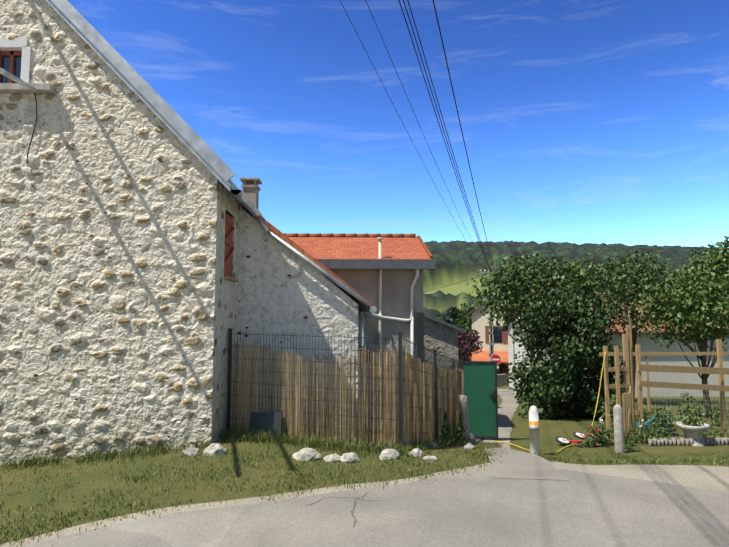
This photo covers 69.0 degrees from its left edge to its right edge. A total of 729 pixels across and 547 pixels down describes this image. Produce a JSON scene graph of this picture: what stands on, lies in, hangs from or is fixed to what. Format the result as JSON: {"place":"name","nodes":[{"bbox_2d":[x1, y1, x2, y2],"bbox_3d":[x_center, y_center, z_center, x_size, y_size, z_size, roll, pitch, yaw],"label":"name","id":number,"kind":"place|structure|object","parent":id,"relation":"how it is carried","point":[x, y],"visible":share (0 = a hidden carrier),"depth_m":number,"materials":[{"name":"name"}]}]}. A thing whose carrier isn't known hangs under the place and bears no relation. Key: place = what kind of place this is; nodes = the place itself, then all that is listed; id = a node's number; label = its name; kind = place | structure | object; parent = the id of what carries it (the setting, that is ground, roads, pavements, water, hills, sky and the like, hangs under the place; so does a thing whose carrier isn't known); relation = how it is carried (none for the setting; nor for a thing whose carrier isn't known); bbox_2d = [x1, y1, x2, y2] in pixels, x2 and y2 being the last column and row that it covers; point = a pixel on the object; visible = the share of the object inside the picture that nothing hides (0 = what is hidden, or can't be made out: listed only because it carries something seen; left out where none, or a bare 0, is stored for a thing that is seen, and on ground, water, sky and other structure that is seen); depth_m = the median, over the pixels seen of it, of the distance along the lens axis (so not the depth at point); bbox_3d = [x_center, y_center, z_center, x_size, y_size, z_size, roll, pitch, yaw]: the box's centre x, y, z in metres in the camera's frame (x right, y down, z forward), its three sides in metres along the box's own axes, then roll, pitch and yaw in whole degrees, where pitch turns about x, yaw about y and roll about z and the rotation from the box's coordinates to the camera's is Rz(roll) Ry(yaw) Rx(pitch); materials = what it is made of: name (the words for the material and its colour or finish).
{"place":"outdoors","nodes":[
{"label":"outdoors","id":0,"kind":"place"},
{"bbox_2d":[0,0,217,464],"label":"stone house wall","id":1,"kind":"structure","parent":0,"point":[108,205],"depth_m":7.49,"materials":[{"name":"beige stone"}]},
{"bbox_2d":[0,386,728,546],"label":"ground","id":2,"kind":"structure","parent":0,"point":[551,430],"depth_m":6.23,"materials":[{"name":"green plant"}]},
{"bbox_2d":[211,180,256,442],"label":"house walls","id":3,"kind":"structure","parent":2,"relation":"on","point":[226,294],"depth_m":7.98,"materials":[{"name":"white stone"}]},
{"bbox_2d":[0,0,48,163],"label":"service tubes","id":4,"kind":"object","parent":3,"relation":"attached to","point":[9,75],"depth_m":6.76,"materials":[{"name":"black"}]},
{"bbox_2d":[0,38,55,93],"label":"attic window","id":5,"kind":"structure","parent":3,"relation":"attached to","point":[15,56],"depth_m":7.72,"materials":[{"name":"white wood"}]},
{"bbox_2d":[46,0,265,219],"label":"house roof","id":6,"kind":"structure","parent":3,"relation":"on","point":[150,106],"depth_m":7.62,"materials":[{"name":"grey metal"}]},
{"bbox_2d":[50,0,234,188],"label":"roof edge","id":7,"kind":"object","parent":6,"relation":"attached to","point":[150,95],"visible":0.94,"depth_m":7.59,"materials":[{"name":"grey metal"}]},
{"bbox_2d":[231,190,261,217],"bbox_3d":[-1.839,-1.075,8.371,0.150,0.075,1.750,0,-5,-1],"label":"gutter","id":8,"kind":"object","parent":6,"relation":"attached to","point":[244,200],"visible":0.96,"depth_m":8.08,"materials":[{"name":"grey metal"}]},
{"bbox_2d":[223,213,238,281],"bbox_3d":[-2.115,-0.412,8.362,0.130,1.050,0.700,0,-5,-1],"label":"window shutter","id":9,"kind":"object","parent":3,"relation":"attached to","point":[229,243],"visible":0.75,"depth_m":8.33,"materials":[{"name":"brown wood"}]},
{"bbox_2d":[239,177,261,208],"bbox_3d":[-2.374,-1.417,11.045,0.400,1.080,0.400,0,-5,-1],"label":"chimney","id":10,"kind":"object","parent":3,"relation":"attached to","point":[251,188],"visible":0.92,"depth_m":10.93,"materials":[{"name":"concrete"}]},
{"bbox_2d":[0,425,483,470],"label":"tall grass tufts","id":11,"kind":"object","parent":2,"relation":"on","point":[337,445],"visible":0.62,"depth_m":7.16,"materials":[{"name":"green plant"}]},
{"bbox_2d":[249,411,282,439],"bbox_3d":[-1.442,2.239,7.733,0.554,0.459,0.124,-2,-5,19],"label":"slate panel","id":12,"kind":"object","parent":2,"relation":"on","point":[266,421],"depth_m":7.73,"materials":[{"name":"grey stone"}]},
{"bbox_2d":[236,207,357,440],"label":"lean to walls","id":13,"kind":"structure","parent":2,"relation":"on","point":[282,289],"depth_m":9.03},
{"bbox_2d":[257,215,370,311],"bbox_3d":[-0.918,0.004,11.604,1.960,1.632,5.200,0,-5,-1],"label":"lean to roof","id":14,"kind":"object","parent":13,"relation":"on","point":[285,238],"visible":0.33,"depth_m":9.04,"materials":[{"name":"orange tile"}]},
{"bbox_2d":[257,218,376,432],"bbox_3d":[-0.865,1.395,11.439,2.036,4.246,5.289,0,-5,-1],"label":"lean-to pipes","id":15,"kind":"object","parent":13,"relation":"attached to","point":[318,268],"visible":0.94,"depth_m":8.95,"materials":[{"name":"grey metal"}]},
{"bbox_2d":[358,345,370,362],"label":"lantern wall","id":16,"kind":"structure","parent":13,"relation":"attached to","point":[366,347],"depth_m":8.92,"materials":[{"name":"black metal"}]},
{"bbox_2d":[212,269,424,427],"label":"grey house walls","id":17,"kind":"structure","parent":2,"relation":"on","point":[396,284],"depth_m":13.42,"materials":[{"name":"grey paint"}]},
{"bbox_2d":[215,233,432,258],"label":"tiled roof","id":18,"kind":"structure","parent":17,"relation":"on","point":[353,246],"depth_m":14.90,"materials":[{"name":"orange tile"}]},
{"bbox_2d":[215,259,434,269],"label":"roof fascia","id":19,"kind":"structure","parent":18,"relation":"attached to","point":[379,264],"depth_m":13.15,"materials":[{"name":"grey metal"}]},
{"bbox_2d":[367,237,423,408],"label":"drainpipes","id":20,"kind":"object","parent":17,"relation":"attached to","point":[420,328],"visible":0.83,"depth_m":13.26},
{"bbox_2d":[182,433,482,462],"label":"limestone rocks","id":21,"kind":"object","parent":2,"relation":"on","point":[212,449],"visible":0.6,"depth_m":6.57,"materials":[{"name":"white stone"}]},
{"bbox_2d":[226,328,462,447],"bbox_3d":[0.524,2.111,8.489,4.879,2.462,2.244,3,-6,-32],"label":"wire fence","id":22,"kind":"object","parent":2,"relation":"on","point":[416,408],"visible":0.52,"depth_m":7.85,"materials":[{"name":"grey metal"}]},
{"bbox_2d":[230,340,463,448],"bbox_3d":[0.528,2.103,8.479,4.816,2.116,2.181,3,-6,-32],"label":"reed fence","id":23,"kind":"object","parent":22,"relation":"attached to","point":[410,361],"visible":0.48,"depth_m":7.68,"materials":[{"name":"beige wicker"}]},
{"bbox_2d":[0,461,728,546],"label":"gravel shoulder","id":24,"kind":"object","parent":2,"relation":"on","point":[715,478],"visible":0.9,"depth_m":5.64},
{"bbox_2d":[424,314,465,399],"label":"stone shed","id":25,"kind":"structure","parent":2,"relation":"on","point":[441,336],"depth_m":19.84,"materials":[{"name":"stone"}]},
{"bbox_2d":[441,317,456,325],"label":"bush","id":26,"kind":"object","parent":2,"relation":"on","point":[450,321],"visible":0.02,"depth_m":43.88,"materials":[{"name":"green plant"}]},
{"bbox_2d":[439,411,467,446],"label":"conifers","id":27,"kind":"object","parent":2,"relation":"on","point":[460,435],"visible":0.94,"depth_m":8.35,"materials":[{"name":"green plant"}]},
{"bbox_2d":[442,306,466,340],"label":"tree","id":28,"kind":"object","parent":2,"relation":"on","point":[453,313],"visible":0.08,"depth_m":59.87,"materials":[{"name":"green plant"}]},
{"bbox_2d":[458,395,469,441],"bbox_3d":[1.854,2.728,9.874,0.220,0.928,0.227,0,-5,-1],"label":"log post","id":29,"kind":"object","parent":2,"relation":"on","point":[463,404],"visible":0.71,"depth_m":9.80,"materials":[{"name":"grey wood"}]},
{"bbox_2d":[458,333,471,360],"bbox_3d":[5.964,5.698,35.589,2.852,4.309,3.018,-4,-7,41],"label":"purple tree","id":30,"kind":"object","parent":2,"relation":"on","point":[464,352],"visible":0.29,"depth_m":35.00,"materials":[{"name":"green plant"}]},
{"bbox_2d":[456,301,478,345],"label":"valley tree","id":31,"kind":"object","parent":2,"relation":"on","point":[465,322],"visible":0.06,"depth_m":69.56,"materials":[{"name":"green plant"}]},
{"bbox_2d":[458,329,483,360],"bbox_3d":[7.439,6.297,39.551,2.982,4.500,2.511,0,-5,-1],"label":"purple tree","id":32,"kind":"object","parent":2,"relation":"on","point":[472,339],"visible":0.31,"depth_m":39.44,"materials":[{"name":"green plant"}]},
{"bbox_2d":[453,361,497,440],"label":"green gate","id":33,"kind":"structure","parent":2,"relation":"on","point":[480,385],"depth_m":11.38,"materials":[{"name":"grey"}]},
{"bbox_2d":[479,269,499,360],"bbox_3d":[7.859,3.654,32.903,1.300,7.912,0.220,0,-5,-1],"label":"utility pole","id":34,"kind":"object","parent":2,"relation":"on","point":[491,344],"visible":0.35,"depth_m":32.82,"materials":[{"name":"concrete"}]},
{"bbox_2d":[339,0,494,291],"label":"power lines","id":35,"kind":"structure","parent":34,"relation":"attached to","point":[435,114],"depth_m":12.96,"materials":[{"name":"black"}]},
{"bbox_2d":[490,354,500,368],"bbox_3d":[7.768,5.973,31.306,0.646,2.418,0.094,0,-5,-1],"label":"no entry sign","id":36,"kind":"object","parent":34,"relation":"attached to","point":[496,357],"visible":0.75,"depth_m":31.34,"materials":[{"name":"red metal"}]},
{"bbox_2d":[466,286,531,373],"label":"cream house","id":37,"kind":"structure","parent":2,"relation":"on","point":[480,323],"depth_m":44.54,"materials":[{"name":"beige paint"}]},
{"bbox_2d":[463,252,599,401],"bbox_3d":[7.861,2.386,24.224,5.347,7.118,6.369,-4,-6,37],"label":"tree","id":38,"kind":"object","parent":2,"relation":"on","point":[514,290],"visible":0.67,"depth_m":23.63,"materials":[{"name":"green plant"}]},
{"bbox_2d":[529,405,539,454],"bbox_3d":[3.079,2.866,9.619,0.172,0.935,0.172,0,-5,-1],"label":"road bollard","id":39,"kind":"object","parent":2,"relation":"on","point":[534,428],"visible":0.98,"depth_m":9.56,"materials":[{"name":"white plastic"}]},
{"bbox_2d":[492,352,605,453],"bbox_3d":[4.165,2.573,10.702,2.736,1.852,1.609,1,-5,-10],"label":"garden hose","id":40,"kind":"object","parent":2,"relation":"on","point":[571,444],"visible":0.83,"depth_m":11.14,"materials":[{"name":"yellow rubber"}]},
{"bbox_2d":[505,288,627,419],"bbox_3d":[6.566,2.736,16.862,3.917,4.640,3.824,0,-5,-1],"label":"large bush","id":41,"kind":"object","parent":2,"relation":"on","point":[573,342],"visible":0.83,"depth_m":16.30,"materials":[{"name":"green plant"}]},
{"bbox_2d":[556,432,598,447],"bbox_3d":[4.297,3.502,10.888,0.778,0.373,0.678,0,-5,-1],"label":"balance bike","id":42,"kind":"object","parent":2,"relation":"on","point":[566,441],"visible":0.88,"depth_m":10.82,"materials":[{"name":"red metal"}]},
{"bbox_2d":[501,290,728,396],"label":"house","id":43,"kind":"structure","parent":2,"relation":"on","point":[645,344],"depth_m":27.99,"materials":[{"name":"plaster"},{"name":"roof tile"}]},
{"bbox_2d":[613,404,624,452],"bbox_3d":[4.801,2.953,10.009,0.170,0.945,0.170,0,-5,-1],"label":"concrete post","id":44,"kind":"object","parent":2,"relation":"on","point":[618,428],"visible":0.88,"depth_m":9.95,"materials":[{"name":"grey concrete"}]},
{"bbox_2d":[563,248,683,396],"bbox_3d":[11.059,2.323,22.634,5.444,6.613,5.227,0,-5,-1],"label":"garden tree","id":45,"kind":"object","parent":2,"relation":"on","point":[637,278],"visible":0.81,"depth_m":21.81,"materials":[{"name":"green plant"}]},
{"bbox_2d":[636,418,657,428],"bbox_3d":[6.441,3.550,12.300,0.695,0.389,0.220,0,-5,-1],"label":"watering can","id":46,"kind":"object","parent":2,"relation":"on","point":[637,425],"visible":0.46,"depth_m":12.20,"materials":[{"name":"teal plastic"}]},
{"bbox_2d":[581,392,728,449],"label":"garden plants","id":47,"kind":"object","parent":2,"relation":"on","point":[663,425],"visible":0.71,"depth_m":12.40,"materials":[{"name":"green plant"}]},
{"bbox_2d":[599,325,728,439],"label":"wooden fence","id":48,"kind":"object","parent":2,"relation":"on","point":[628,397],"visible":0.81,"depth_m":11.92,"materials":[{"name":"brown wood"}]},
{"bbox_2d":[643,391,728,437],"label":"garden wire netting","id":49,"kind":"object","parent":48,"relation":"attached to","point":[666,396],"visible":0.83,"depth_m":12.09,"materials":[{"name":"grey metal"}]},
{"bbox_2d":[630,268,728,417],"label":"garden tree","id":50,"kind":"object","parent":2,"relation":"on","point":[675,300],"visible":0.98,"depth_m":16.24,"materials":[{"name":"green plant"}]},
{"bbox_2d":[648,437,728,445],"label":"log roll edging","id":51,"kind":"object","parent":2,"relation":"on","point":[687,442],"visible":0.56,"depth_m":10.77,"materials":[{"name":"grey wood"}]},
{"bbox_2d":[676,415,709,445],"bbox_3d":[6.772,3.232,10.929,0.600,0.618,0.600,0,-5,-1],"label":"stone urn planter","id":52,"kind":"object","parent":2,"relation":"on","point":[694,428],"visible":0.94,"depth_m":10.80,"materials":[{"name":"stone"}]},
{"bbox_2d":[679,236,728,310],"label":"garden tree","id":53,"kind":"object","parent":2,"relation":"on","point":[712,263],"visible":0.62,"depth_m":19.25,"materials":[{"name":"green plant"}]},
{"bbox_2d":[24,469,728,546],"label":"road","id":54,"kind":"structure","parent":0,"point":[575,509],"depth_m":4.55,"materials":[{"name":"grey asphalt"}]},
{"bbox_2d":[67,0,728,247],"label":"sky","id":55,"kind":"structure","parent":0,"point":[582,121],"materials":[{"name":"blue"}]},
{"bbox_2d":[497,374,508,385],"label":"cream house garden wall","id":56,"kind":"structure","parent":0,"point":[501,378],"depth_m":41.52,"materials":[{"name":"grey concrete"}]},
{"bbox_2d":[497,389,523,394],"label":"wall","id":57,"kind":"structure","parent":0,"point":[505,391],"depth_m":33.02,"materials":[{"name":"concrete"}]},
{"bbox_2d":[483,394,567,479],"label":"foot path","id":58,"kind":"structure","parent":0,"point":[515,464],"depth_m":6.51,"materials":[{"name":"concrete"}]},
{"bbox_2d":[423,240,728,324],"bbox_3d":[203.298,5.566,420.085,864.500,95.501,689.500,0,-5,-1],"label":"hills","id":59,"kind":"structure","parent":0,"point":[456,261],"depth_m":359.38,"materials":[{"name":"green plant"}]}
]}

